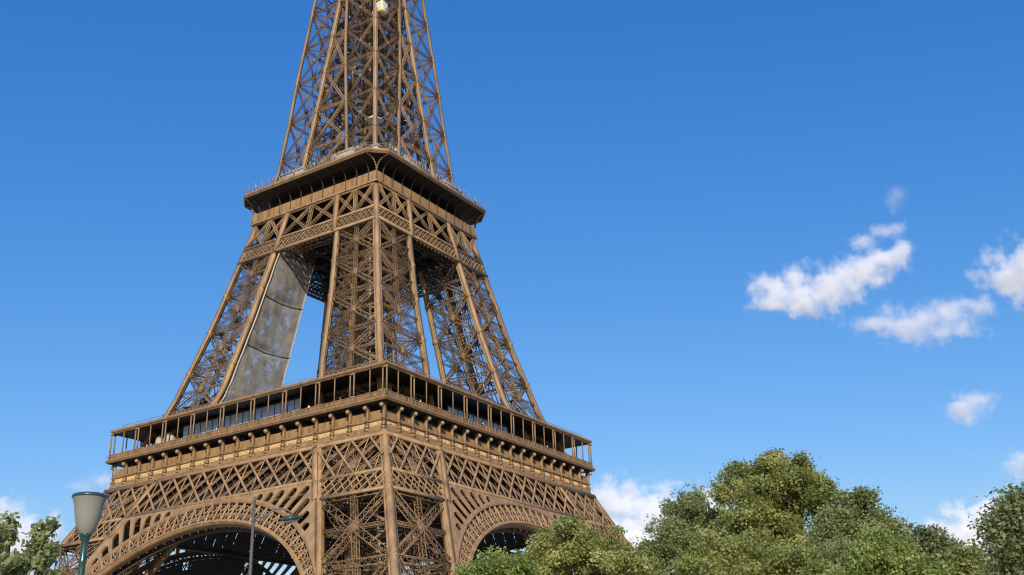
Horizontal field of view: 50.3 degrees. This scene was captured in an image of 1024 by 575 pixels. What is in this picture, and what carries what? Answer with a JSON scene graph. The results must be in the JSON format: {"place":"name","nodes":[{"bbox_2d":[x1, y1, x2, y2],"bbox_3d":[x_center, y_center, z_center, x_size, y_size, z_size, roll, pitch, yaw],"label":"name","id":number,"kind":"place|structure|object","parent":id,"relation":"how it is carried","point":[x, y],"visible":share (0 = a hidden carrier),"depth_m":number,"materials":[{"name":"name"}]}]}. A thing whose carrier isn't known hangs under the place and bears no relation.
{"place":"outdoors","nodes":[
{"label":"outdoors","id":0,"kind":"place"},
{"bbox_2d":[0,0,1023,574],"label":"sky","id":1,"kind":"structure","parent":0,"point":[710,233],"materials":[{"name":"blue"}]},
{"bbox_3d":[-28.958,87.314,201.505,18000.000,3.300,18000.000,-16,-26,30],"label":"ground","id":2,"kind":"structure","parent":0,"visible":0},
{"bbox_2d":[0,510,64,574],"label":"tree","id":3,"kind":"object","parent":2,"relation":"on","point":[15,562],"visible":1,"depth_m":18.00,"materials":[{"name":"green plant"}]},
{"bbox_2d":[71,491,107,574],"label":"street lamp","id":4,"kind":"object","parent":2,"relation":"on","point":[88,507],"visible":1,"depth_m":14.94,"materials":[{"name":"green metal"}]},
{"bbox_2d":[248,497,301,574],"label":"street lamp","id":5,"kind":"object","parent":2,"relation":"on","point":[291,518],"visible":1,"depth_m":36.88,"materials":[{"name":"metal"}]},
{"bbox_2d":[33,0,630,574],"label":"lattice tower","id":6,"kind":"structure","parent":2,"relation":"on","point":[441,474],"depth_m":210.86,"materials":[{"name":"metal"}]},
{"bbox_2d":[220,237,317,402],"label":"safety net","id":7,"kind":"object","parent":6,"relation":"attached to","point":[264,360],"visible":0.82,"depth_m":224.89,"materials":[{"name":"fabric"}]},
{"bbox_2d":[376,0,388,16],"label":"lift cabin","id":8,"kind":"object","parent":6,"relation":"in","point":[382,7],"visible":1,"depth_m":247.80,"materials":[{"name":"yellow glass"}]},
{"bbox_2d":[449,545,543,574],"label":"tree","id":9,"kind":"object","parent":2,"relation":"on","point":[496,562],"visible":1,"depth_m":53.28,"materials":[{"name":"green plant"}]},
{"bbox_2d":[511,514,661,574],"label":"tree","id":10,"kind":"object","parent":2,"relation":"on","point":[594,555],"visible":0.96,"depth_m":74.20,"materials":[{"name":"green plant"}]},
{"bbox_2d":[629,482,719,574],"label":"tree","id":11,"kind":"object","parent":2,"relation":"on","point":[676,530],"visible":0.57,"depth_m":79.08,"materials":[{"name":"green plant"}]},
{"bbox_2d":[662,525,841,574],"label":"tree","id":12,"kind":"object","parent":2,"relation":"on","point":[729,556],"visible":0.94,"depth_m":59.12,"materials":[{"name":"green plant"}]},
{"bbox_2d":[693,447,846,571],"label":"tree","id":13,"kind":"object","parent":2,"relation":"on","point":[779,500],"visible":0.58,"depth_m":74.28,"materials":[{"name":"green plant"}]},
{"bbox_2d":[798,485,913,573],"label":"tree","id":14,"kind":"object","parent":2,"relation":"on","point":[855,511],"visible":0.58,"depth_m":69.00,"materials":[{"name":"green plant"}]},
{"bbox_2d":[822,521,953,574],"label":"tree","id":15,"kind":"object","parent":2,"relation":"on","point":[880,554],"visible":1,"depth_m":47.39,"materials":[{"name":"green plant"}]},
{"bbox_2d":[903,522,984,564],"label":"tree","id":16,"kind":"object","parent":2,"relation":"on","point":[929,541],"visible":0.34,"depth_m":89.82,"materials":[{"name":"green plant"}]},
{"bbox_2d":[936,534,999,574],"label":"tree","id":17,"kind":"object","parent":2,"relation":"on","point":[962,559],"visible":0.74,"depth_m":53.78,"materials":[{"name":"green plant"}]},
{"bbox_2d":[967,478,1023,574],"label":"tree","id":18,"kind":"object","parent":2,"relation":"on","point":[1003,524],"visible":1,"depth_m":35.72,"materials":[{"name":"green plant"}]}
]}

